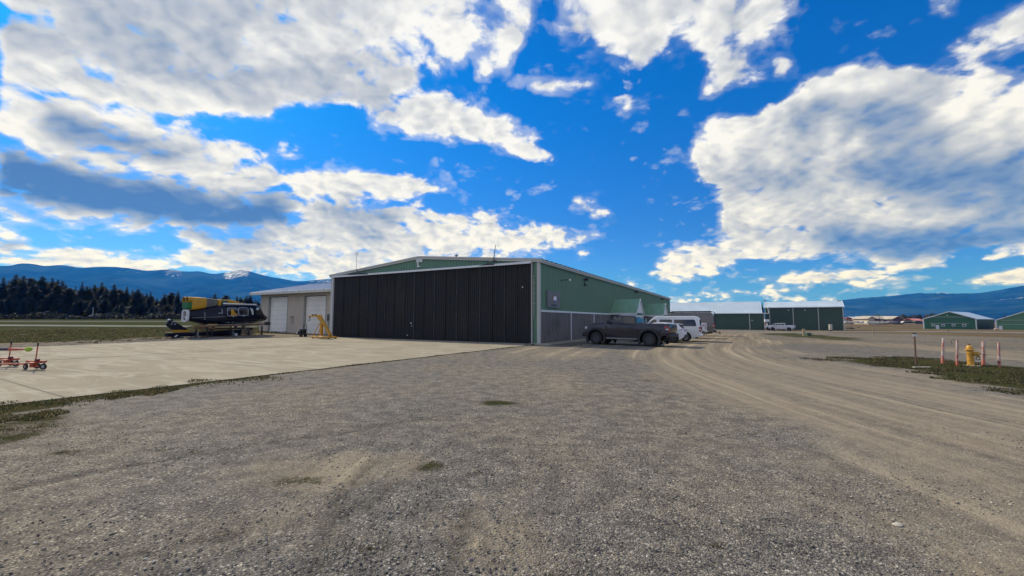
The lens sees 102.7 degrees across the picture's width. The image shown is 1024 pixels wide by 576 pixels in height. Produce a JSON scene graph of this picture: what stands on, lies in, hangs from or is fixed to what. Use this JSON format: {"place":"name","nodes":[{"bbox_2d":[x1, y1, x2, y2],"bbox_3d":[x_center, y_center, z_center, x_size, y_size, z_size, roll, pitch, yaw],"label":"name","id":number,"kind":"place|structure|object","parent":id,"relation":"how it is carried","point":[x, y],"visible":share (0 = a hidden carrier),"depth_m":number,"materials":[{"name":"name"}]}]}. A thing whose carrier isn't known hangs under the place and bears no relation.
{"place":"outdoors","nodes":[
{"label":"outdoors","id":0,"kind":"place"},
{"bbox_2d":[0,321,181,321],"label":"runway","id":1,"kind":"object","parent":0,"point":[87,321],"visible":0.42,"depth_m":103.58,"materials":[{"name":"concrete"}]},
{"bbox_2d":[0,325,255,326],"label":"taxiway","id":2,"kind":"structure","parent":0,"point":[103,325],"depth_m":67.27,"materials":[{"name":"asphalt"}]},
{"bbox_2d":[0,326,285,342],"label":"grass","id":3,"kind":"structure","parent":0,"point":[83,331],"depth_m":39.63,"materials":[{"name":"plant"}]},
{"bbox_2d":[0,263,330,318],"bbox_3d":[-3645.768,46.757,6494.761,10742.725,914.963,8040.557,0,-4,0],"label":"mountains","id":4,"kind":"structure","parent":0,"point":[232,285],"depth_m":5914.97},
{"bbox_2d":[0,319,1023,575],"bbox_3d":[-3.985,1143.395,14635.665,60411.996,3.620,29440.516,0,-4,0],"label":"ground","id":5,"kind":"structure","parent":0,"point":[770,383],"depth_m":4.94,"materials":[{"name":"gravel"}]},
{"bbox_2d":[0,277,9,300],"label":"conifer tree","id":6,"kind":"object","parent":5,"relation":"on","point":[3,289],"visible":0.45,"depth_m":190.56,"materials":[{"name":"green plant"}]},
{"bbox_2d":[0,299,9,314],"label":"conifer tree","id":7,"kind":"object","parent":5,"relation":"on","point":[2,308],"visible":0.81,"depth_m":176.52,"materials":[{"name":"green plant"}]},
{"bbox_2d":[4,294,12,314],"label":"conifer tree","id":8,"kind":"object","parent":5,"relation":"on","point":[8,303],"visible":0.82,"depth_m":178.80,"materials":[{"name":"green plant"}]},
{"bbox_2d":[0,274,21,311],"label":"conifer tree","id":9,"kind":"object","parent":5,"relation":"on","point":[13,283],"visible":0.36,"depth_m":190.37,"materials":[{"name":"green plant"}]},
{"bbox_2d":[9,299,19,315],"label":"conifer tree","id":10,"kind":"object","parent":5,"relation":"on","point":[15,306],"visible":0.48,"depth_m":179.83,"materials":[{"name":"green plant"}]},
{"bbox_2d":[10,276,29,309],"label":"conifer tree","id":11,"kind":"object","parent":5,"relation":"on","point":[20,294],"visible":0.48,"depth_m":186.09,"materials":[{"name":"green plant"}]},
{"bbox_2d":[14,298,26,314],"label":"conifer tree","id":12,"kind":"object","parent":5,"relation":"on","point":[22,307],"visible":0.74,"depth_m":178.20,"materials":[{"name":"green plant"}]},
{"bbox_2d":[11,278,36,311],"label":"conifer tree","id":13,"kind":"object","parent":5,"relation":"on","point":[30,280],"visible":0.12,"depth_m":192.88,"materials":[{"name":"green plant"}]},
{"bbox_2d":[23,296,33,315],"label":"conifer tree","id":14,"kind":"object","parent":5,"relation":"on","point":[29,302],"visible":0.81,"depth_m":179.22,"materials":[{"name":"green plant"}]},
{"bbox_2d":[25,278,39,305],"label":"conifer tree","id":15,"kind":"object","parent":5,"relation":"on","point":[29,293],"visible":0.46,"depth_m":185.22,"materials":[{"name":"green plant"}]},
{"bbox_2d":[26,300,38,314],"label":"conifer tree","id":16,"kind":"object","parent":5,"relation":"on","point":[34,305],"visible":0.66,"depth_m":179.18,"materials":[{"name":"green plant"}]},
{"bbox_2d":[30,282,42,309],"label":"conifer tree","id":17,"kind":"object","parent":5,"relation":"on","point":[36,295],"visible":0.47,"depth_m":185.53,"materials":[{"name":"green plant"}]},
{"bbox_2d":[35,276,49,299],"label":"conifer tree","id":18,"kind":"object","parent":5,"relation":"on","point":[42,283],"visible":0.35,"depth_m":193.58,"materials":[{"name":"green plant"}]},
{"bbox_2d":[35,293,59,314],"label":"conifer tree","id":19,"kind":"object","parent":5,"relation":"on","point":[50,299],"visible":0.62,"depth_m":181.90,"materials":[{"name":"green plant"}]},
{"bbox_2d":[42,278,56,297],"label":"conifer tree","id":20,"kind":"object","parent":5,"relation":"on","point":[47,289],"visible":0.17,"depth_m":192.60,"materials":[{"name":"green plant"}]},
{"bbox_2d":[50,280,63,302],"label":"conifer tree","id":21,"kind":"object","parent":5,"relation":"on","point":[56,289],"visible":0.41,"depth_m":186.47,"materials":[{"name":"green plant"}]},
{"bbox_2d":[55,288,79,312],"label":"conifer tree","id":22,"kind":"object","parent":5,"relation":"on","point":[69,296],"visible":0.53,"depth_m":183.76,"materials":[{"name":"green plant"}]},
{"bbox_2d":[69,300,80,315],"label":"conifer tree","id":23,"kind":"object","parent":5,"relation":"on","point":[74,306],"visible":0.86,"depth_m":178.99,"materials":[{"name":"green plant"}]},
{"bbox_2d":[71,299,85,316],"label":"conifer tree","id":24,"kind":"object","parent":5,"relation":"on","point":[80,302],"visible":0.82,"depth_m":179.80,"materials":[{"name":"green plant"}]},
{"bbox_2d":[76,286,93,301],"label":"conifer tree","id":25,"kind":"object","parent":5,"relation":"on","point":[83,293],"visible":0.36,"depth_m":190.24,"materials":[{"name":"green plant"}]},
{"bbox_2d":[78,300,91,316],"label":"conifer tree","id":26,"kind":"object","parent":5,"relation":"on","point":[86,306],"visible":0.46,"depth_m":180.72,"materials":[{"name":"green plant"}]},
{"bbox_2d":[82,287,96,304],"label":"conifer tree","id":27,"kind":"object","parent":5,"relation":"on","point":[89,295],"visible":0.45,"depth_m":190.15,"materials":[{"name":"green plant"}]},
{"bbox_2d":[0,310,181,318],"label":"brush","id":28,"kind":"object","parent":5,"relation":"on","point":[114,315],"visible":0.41,"depth_m":142.03,"materials":[{"name":"green plant"}]},
{"bbox_2d":[84,298,98,316],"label":"conifer tree","id":29,"kind":"object","parent":5,"relation":"on","point":[94,303],"visible":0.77,"depth_m":177.72,"materials":[{"name":"green plant"}]},
{"bbox_2d":[95,282,105,304],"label":"conifer tree","id":30,"kind":"object","parent":5,"relation":"on","point":[100,292],"visible":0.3,"depth_m":194.96,"materials":[{"name":"green plant"}]},
{"bbox_2d":[93,299,113,314],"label":"conifer tree","id":31,"kind":"object","parent":5,"relation":"on","point":[103,307],"visible":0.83,"depth_m":178.11,"materials":[{"name":"green plant"}]},
{"bbox_2d":[97,289,109,303],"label":"conifer tree","id":32,"kind":"object","parent":5,"relation":"on","point":[104,295],"visible":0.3,"depth_m":187.81,"materials":[{"name":"green plant"}]},
{"bbox_2d":[105,284,121,311],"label":"conifer tree","id":33,"kind":"object","parent":5,"relation":"on","point":[112,297],"visible":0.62,"depth_m":187.89,"materials":[{"name":"green plant"}]},
{"bbox_2d":[118,302,125,317],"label":"conifer tree","id":34,"kind":"object","parent":5,"relation":"on","point":[121,309],"visible":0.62,"depth_m":176.97,"materials":[{"name":"green plant"}]},
{"bbox_2d":[116,289,129,308],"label":"conifer tree","id":35,"kind":"object","parent":5,"relation":"on","point":[121,297],"visible":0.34,"depth_m":194.13,"materials":[{"name":"green plant"}]},
{"bbox_2d":[122,287,129,310],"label":"conifer tree","id":36,"kind":"object","parent":5,"relation":"on","point":[126,294],"visible":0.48,"depth_m":195.22,"materials":[{"name":"green plant"}]},
{"bbox_2d":[126,306,136,315],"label":"conifer tree","id":37,"kind":"object","parent":5,"relation":"on","point":[132,310],"visible":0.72,"depth_m":177.68,"materials":[{"name":"green plant"}]},
{"bbox_2d":[124,289,148,312],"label":"conifer tree","id":38,"kind":"object","parent":5,"relation":"on","point":[137,298],"visible":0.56,"depth_m":183.56,"materials":[{"name":"green plant"}]},
{"bbox_2d":[134,302,147,316],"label":"conifer tree","id":39,"kind":"object","parent":5,"relation":"on","point":[142,307],"visible":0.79,"depth_m":182.33,"materials":[{"name":"green plant"}]},
{"bbox_2d":[145,292,155,314],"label":"conifer tree","id":40,"kind":"object","parent":5,"relation":"on","point":[151,301],"visible":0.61,"depth_m":186.82,"materials":[{"name":"green plant"}]},
{"bbox_2d":[157,294,169,311],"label":"conifer tree","id":41,"kind":"object","parent":5,"relation":"on","point":[164,300],"visible":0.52,"depth_m":188.79,"materials":[{"name":"green plant"}]},
{"bbox_2d":[162,304,174,317],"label":"conifer tree","id":42,"kind":"object","parent":5,"relation":"on","point":[167,308],"visible":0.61,"depth_m":180.66,"materials":[{"name":"green plant"}]},
{"bbox_2d":[167,292,175,311],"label":"conifer tree","id":43,"kind":"object","parent":5,"relation":"on","point":[170,297],"visible":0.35,"depth_m":201.24,"materials":[{"name":"green plant"}]},
{"bbox_2d":[171,292,181,310],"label":"conifer tree","id":44,"kind":"object","parent":5,"relation":"on","point":[177,301],"visible":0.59,"depth_m":191.21,"materials":[{"name":"green plant"}]},
{"bbox_2d":[186,324,217,336],"bbox_3d":[-27.466,3.765,36.260,0.520,1.160,2.503,-2,-5,25],"label":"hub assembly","id":45,"kind":"object","parent":5,"relation":"on","point":[195,327],"visible":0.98,"depth_m":36.12,"materials":[{"name":"metal"}]},
{"bbox_2d":[164,319,241,337],"bbox_3d":[-27.603,3.600,36.890,0.710,1.596,6.200,-2,-5,22],"label":"tail boom","id":46,"kind":"object","parent":5,"relation":"on","point":[178,330],"visible":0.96,"depth_m":35.21,"materials":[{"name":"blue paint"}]},
{"bbox_2d":[200,326,253,335],"bbox_3d":[-27.321,4.022,39.521,1.640,1.116,4.250,-2,-5,25],"label":"support stand","id":47,"kind":"object","parent":5,"relation":"on","point":[248,329],"visible":0.32,"depth_m":40.33,"materials":[{"name":"metal"}]},
{"bbox_2d":[181,297,267,325],"bbox_3d":[-27.276,2.376,39.733,2.460,2.641,7.873,-2,-5,25],"label":"helicopter fuselage","id":48,"kind":"object","parent":47,"relation":"on","point":[205,311],"visible":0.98,"depth_m":37.97,"materials":[{"name":"blue paint"}]},
{"bbox_2d":[228,308,237,315],"bbox_3d":[-26.436,2.266,38.783,0.098,0.688,0.893,-2,-5,28],"label":"window","id":49,"kind":"structure","parent":48,"relation":"in","point":[235,309],"depth_m":38.80,"materials":[{"name":"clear glass"}]},
{"bbox_2d":[239,308,247,314],"bbox_3d":[-26.016,2.272,39.676,0.100,0.678,0.860,-2,-5,25],"label":"window","id":50,"kind":"structure","parent":48,"relation":"in","point":[242,311],"depth_m":39.64,"materials":[{"name":"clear glass"}]},
{"bbox_2d":[199,322,270,336],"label":"long beam","id":51,"kind":"structure","parent":5,"relation":"on","point":[231,325],"depth_m":38.39,"materials":[{"name":"metal"}]},
{"bbox_2d":[0,337,528,405],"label":"apron","id":52,"kind":"object","parent":5,"relation":"on","point":[81,370],"visible":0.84,"depth_m":17.34,"materials":[{"name":"concrete"}]},
{"bbox_2d":[0,341,19,366],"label":"tow dolly","id":53,"kind":"object","parent":52,"relation":"on","point":[10,359],"visible":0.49,"depth_m":14.43,"materials":[{"name":"orange paint"}]},
{"bbox_2d":[0,347,32,351],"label":"tow bar","id":54,"kind":"object","parent":53,"relation":"on","point":[27,349],"visible":1,"depth_m":14.27,"materials":[{"name":"orange paint"}]},
{"bbox_2d":[23,342,46,369],"bbox_3d":[-15.838,2.264,13.661,0.763,0.900,0.397,-2,-5,22],"label":"tow dolly","id":55,"kind":"object","parent":52,"relation":"on","point":[35,364],"visible":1,"depth_m":13.60,"materials":[{"name":"orange paint"}]},
{"bbox_2d":[0,363,25,364],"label":"tow beam","id":56,"kind":"structure","parent":55,"relation":"attached to","point":[12,363],"depth_m":13.50,"materials":[{"name":"metal"}]},
{"bbox_2d":[0,345,519,402],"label":"apron joint","id":57,"kind":"object","parent":52,"relation":"on","point":[132,390],"visible":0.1,"depth_m":10.67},
{"bbox_2d":[309,314,336,338],"bbox_3d":[-17.126,3.427,36.655,3.496,2.148,0.880,-2,-5,29],"label":"engine crane","id":58,"kind":"object","parent":52,"relation":"on","point":[321,319],"visible":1,"depth_m":36.44,"materials":[{"name":"yellow metal"}]},
{"bbox_2d":[249,283,330,333],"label":"garage","id":59,"kind":"structure","parent":5,"relation":"on","point":[289,309],"depth_m":48.81,"materials":[{"name":"beige"}]},
{"bbox_2d":[267,295,287,332],"bbox_3d":[-28.811,3.273,50.575,4.080,4.600,0.350,-2,-5,29],"label":"garage door","id":60,"kind":"structure","parent":59,"relation":"in","point":[277,305],"depth_m":50.80,"materials":[{"name":"white metal"}]},
{"bbox_2d":[302,294,326,333],"bbox_3d":[-22.582,3.047,47.081,4.080,4.550,0.350,-2,-5,29],"label":"garage door","id":61,"kind":"structure","parent":59,"relation":"in","point":[313,304],"depth_m":47.35,"materials":[{"name":"white metal"}]},
{"bbox_2d":[0,344,581,422],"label":"grass","id":62,"kind":"structure","parent":5,"relation":"on","point":[36,415],"depth_m":8.94,"materials":[{"name":"plant"}]},
{"bbox_2d":[296,325,306,336],"bbox_3d":[-20.607,4.198,40.049,0.892,1.166,0.700,-1,-5,12],"label":"pressure washer","id":63,"kind":"object","parent":5,"relation":"on","point":[300,333],"visible":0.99,"depth_m":39.90,"materials":[{"name":"black metal"}]},
{"bbox_2d":[0,379,725,575],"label":"weeds","id":64,"kind":"object","parent":5,"relation":"on","point":[29,426],"visible":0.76,"depth_m":5.25,"materials":[{"name":"green plant"}]},
{"bbox_2d":[329,256,670,343],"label":"hangar","id":65,"kind":"structure","parent":5,"relation":"on","point":[470,299],"depth_m":34.67,"materials":[{"name":"green"}]},
{"bbox_2d":[334,277,344,336],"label":"door leaf","id":66,"kind":"structure","parent":65,"relation":"in","point":[339,304],"depth_m":40.27,"materials":[{"name":"metal"}]},
{"bbox_2d":[342,276,351,336],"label":"door leaf","id":67,"kind":"structure","parent":65,"relation":"in","point":[347,299],"depth_m":39.71,"materials":[{"name":"metal"}]},
{"bbox_2d":[350,276,359,337],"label":"door leaf","id":68,"kind":"structure","parent":65,"relation":"in","point":[355,292],"depth_m":39.15,"materials":[{"name":"metal"}]},
{"bbox_2d":[358,275,367,337],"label":"door leaf","id":69,"kind":"structure","parent":65,"relation":"in","point":[363,280],"depth_m":38.59,"materials":[{"name":"metal"}]},
{"bbox_2d":[366,274,377,337],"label":"door leaf","id":70,"kind":"structure","parent":65,"relation":"in","point":[372,279],"depth_m":38.03,"materials":[{"name":"metal"}]},
{"bbox_2d":[375,274,385,338],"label":"door leaf","id":71,"kind":"structure","parent":65,"relation":"in","point":[380,297],"depth_m":37.48,"materials":[{"name":"metal"}]},
{"bbox_2d":[384,273,394,338],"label":"door leaf","id":72,"kind":"structure","parent":65,"relation":"in","point":[390,278],"depth_m":36.91,"materials":[{"name":"metal"}]},
{"bbox_2d":[393,272,404,338],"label":"door leaf","id":73,"kind":"structure","parent":65,"relation":"in","point":[399,278],"depth_m":36.35,"materials":[{"name":"metal"}]},
{"bbox_2d":[403,272,414,338],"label":"door leaf","id":74,"kind":"structure","parent":65,"relation":"in","point":[408,317],"depth_m":35.80,"materials":[{"name":"metal"}]},
{"bbox_2d":[413,271,424,339],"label":"door leaf","id":75,"kind":"structure","parent":65,"relation":"in","point":[419,290],"depth_m":35.24,"materials":[{"name":"metal"}]},
{"bbox_2d":[423,270,434,339],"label":"door leaf","id":76,"kind":"structure","parent":65,"relation":"in","point":[429,276],"depth_m":34.67,"materials":[{"name":"metal"}]},
{"bbox_2d":[434,269,445,340],"bbox_3d":[-6.008,1.387,34.055,1.201,5.910,0.085,-2,-5,29],"label":"door leaf","id":77,"kind":"structure","parent":65,"relation":"in","point":[440,277],"depth_m":34.08,"materials":[{"name":"metal"}]},
{"bbox_2d":[445,269,456,340],"bbox_3d":[-4.971,1.347,33.501,1.178,5.910,0.060,-2,-5,29],"label":"door leaf","id":78,"kind":"structure","parent":65,"relation":"in","point":[451,275],"depth_m":33.53,"materials":[{"name":"metal"}]},
{"bbox_2d":[456,268,468,340],"bbox_3d":[-3.993,1.306,32.937,1.169,5.910,0.085,-2,-5,29],"label":"door leaf","id":79,"kind":"structure","parent":65,"relation":"in","point":[462,273],"depth_m":32.97,"materials":[{"name":"metal"}]},
{"bbox_2d":[467,267,479,341],"bbox_3d":[-2.998,1.266,32.379,1.144,5.910,0.060,-2,-5,29],"label":"door leaf","id":80,"kind":"structure","parent":65,"relation":"in","point":[473,273],"depth_m":32.40,"materials":[{"name":"metal"}]},
{"bbox_2d":[479,266,492,341],"bbox_3d":[-2.032,1.226,31.821,1.176,5.910,0.085,-2,-5,29],"label":"door leaf","id":81,"kind":"structure","parent":65,"relation":"in","point":[486,299],"depth_m":31.85,"materials":[{"name":"metal"}]},
{"bbox_2d":[492,265,503,342],"bbox_3d":[-1.043,1.189,31.300,1.107,5.910,0.060,-2,-5,29],"label":"door leaf","id":82,"kind":"structure","parent":65,"relation":"in","point":[497,271],"depth_m":31.32,"materials":[{"name":"metal"}]},
{"bbox_2d":[504,264,517,342],"bbox_3d":[-0.107,1.150,30.757,1.138,5.910,0.085,-2,-5,29],"label":"door leaf","id":83,"kind":"structure","parent":65,"relation":"in","point":[510,271],"depth_m":30.78,"materials":[{"name":"metal"}]},
{"bbox_2d":[517,263,530,343],"bbox_3d":[0.917,1.110,30.198,1.166,5.910,0.028,-2,-5,29],"label":"door leaf","id":84,"kind":"structure","parent":65,"relation":"in","point":[524,270],"depth_m":30.20,"materials":[{"name":"metal"}]},
{"bbox_2d":[546,290,559,307],"bbox_3d":[3.209,0.878,31.749,0.143,1.310,2.420,-2,-5,29],"label":"wall sign","id":85,"kind":"object","parent":65,"relation":"attached to","point":[552,299],"visible":1,"depth_m":31.49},
{"bbox_2d":[0,400,1023,575],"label":"gravel stones","id":86,"kind":"object","parent":5,"relation":"on","point":[487,551],"visible":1,"depth_m":3.58,"materials":[{"name":"gravel"}]},
{"bbox_2d":[582,315,678,346],"bbox_3d":[8.270,2.992,29.086,6.301,2.075,2.596,-3,-6,36],"label":"pickup truck","id":87,"kind":"object","parent":5,"relation":"on","point":[632,327],"visible":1,"depth_m":28.16,"materials":[{"name":"grey paint"}]},
{"bbox_2d":[634,322,687,342],"bbox_3d":[11.744,3.570,33.185,4.479,1.585,2.160,-2,-5,29],"label":"hatchback car","id":88,"kind":"object","parent":5,"relation":"on","point":[681,331],"visible":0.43,"depth_m":31.67,"materials":[{"name":"white paint"}]},
{"bbox_2d":[647,316,703,341],"bbox_3d":[13.430,3.493,35.433,5.629,2.100,2.480,-2,-5,28],"label":"passenger van","id":89,"kind":"object","parent":5,"relation":"on","point":[692,326],"visible":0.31,"depth_m":33.86,"materials":[{"name":"white paint"}]},
{"bbox_2d":[668,311,719,333],"bbox_3d":[21.742,4.379,50.852,7.300,2.975,2.480,-2,-5,29],"label":"camper van","id":90,"kind":"object","parent":5,"relation":"on","point":[707,317],"visible":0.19,"depth_m":49.13,"materials":[{"name":"beige paint"}]},
{"bbox_2d":[670,300,768,329],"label":"hangar row","id":91,"kind":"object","parent":5,"relation":"on","point":[740,315],"visible":0.41,"depth_m":123.32,"materials":[{"name":"green"}]},
{"bbox_2d":[768,323,795,330],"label":"pickup truck","id":92,"kind":"object","parent":5,"relation":"on","point":[783,326],"visible":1,"depth_m":104.11,"materials":[{"name":"silver metal"}]},
{"bbox_2d":[764,300,844,330],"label":"hangar row","id":93,"kind":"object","parent":5,"relation":"on","point":[812,315],"visible":0.78,"depth_m":124.81,"materials":[{"name":"green"}]},
{"bbox_2d":[852,316,875,323],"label":"tan annex","id":94,"kind":"object","parent":5,"relation":"on","point":[863,318],"visible":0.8,"depth_m":325.50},
{"bbox_2d":[883,316,903,323],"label":"house wing","id":95,"kind":"structure","parent":5,"relation":"on","point":[892,318],"depth_m":321.88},
{"bbox_2d":[903,318,922,323],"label":"red barn","id":96,"kind":"structure","parent":5,"relation":"on","point":[911,319],"depth_m":332.00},
{"bbox_2d":[912,333,916,364],"bbox_3d":[16.096,2.531,16.337,0.150,1.467,0.065,0,-4,0],"label":"sign post","id":97,"kind":"object","parent":5,"relation":"on","point":[914,334],"visible":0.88,"depth_m":16.35,"materials":[{"name":"brown metal"}]},
{"bbox_2d":[941,338,944,363],"bbox_3d":[17.781,2.696,16.894,0.216,1.236,0.097,0,-4,0],"label":"bollard","id":98,"kind":"object","parent":5,"relation":"on","point":[942,350],"visible":0.8,"depth_m":16.88,"materials":[{"name":"metal"}]},
{"bbox_2d":[951,340,958,365],"bbox_3d":[17.339,2.630,16.007,0.280,1.226,0.078,0,-4,0],"label":"bollard","id":99,"kind":"object","parent":5,"relation":"on","point":[957,352],"visible":0.78,"depth_m":15.99,"materials":[{"name":"metal"}]},
{"bbox_2d":[923,311,994,328],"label":"green hangar","id":100,"kind":"structure","parent":5,"relation":"on","point":[955,320],"depth_m":192.97,"materials":[{"name":"metal"}]},
{"bbox_2d":[964,344,985,365],"bbox_3d":[18.075,2.641,16.137,0.607,0.870,0.626,1,-5,-10],"label":"fire hydrant","id":101,"kind":"object","parent":5,"relation":"on","point":[970,352],"visible":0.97,"depth_m":16.06,"materials":[{"name":"metal"}]},
{"bbox_2d":[981,341,984,364],"bbox_3d":[18.826,2.696,16.351,0.184,1.159,0.105,0,-4,0],"label":"bollard","id":102,"kind":"object","parent":5,"relation":"on","point":[983,352],"visible":0.73,"depth_m":16.34,"materials":[{"name":"metal"}]},
{"bbox_2d":[997,342,1000,366],"bbox_3d":[18.670,2.644,15.696,0.128,1.159,0.079,0,-4,0],"label":"bollard","id":103,"kind":"object","parent":5,"relation":"on","point":[999,355],"visible":0.8,"depth_m":15.68,"materials":[{"name":"metal"}]},
{"bbox_2d":[995,311,1023,329],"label":"green hangar","id":104,"kind":"structure","parent":5,"relation":"on","point":[1014,321],"depth_m":182.56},
{"bbox_2d":[0,0,1023,307],"label":"sky","id":105,"kind":"structure","parent":0,"point":[681,151],"materials":[{"name":"blue"}]},
{"bbox_2d":[529,338,585,344],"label":"pavement","id":106,"kind":"structure","parent":0,"point":[562,342],"depth_m":30.82,"materials":[{"name":"concrete"}]},
{"bbox_2d":[727,331,1023,332],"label":"road","id":107,"kind":"structure","parent":0,"point":[871,331],"depth_m":104.72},
{"bbox_2d":[763,286,1023,318],"bbox_3d":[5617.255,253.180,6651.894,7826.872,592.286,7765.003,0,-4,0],"label":"mountains","id":108,"kind":"structure","parent":0,"point":[922,304],"depth_m":5668.06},
{"bbox_2d":[800,356,1023,394],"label":"grass","id":109,"kind":"structure","parent":0,"point":[934,370],"depth_m":14.64,"materials":[{"name":"plant"}]},
{"bbox_2d":[969,297,1023,321],"bbox_3d":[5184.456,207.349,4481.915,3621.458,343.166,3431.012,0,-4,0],"label":"foothills","id":110,"kind":"structure","parent":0,"point":[996,309],"depth_m":4316.89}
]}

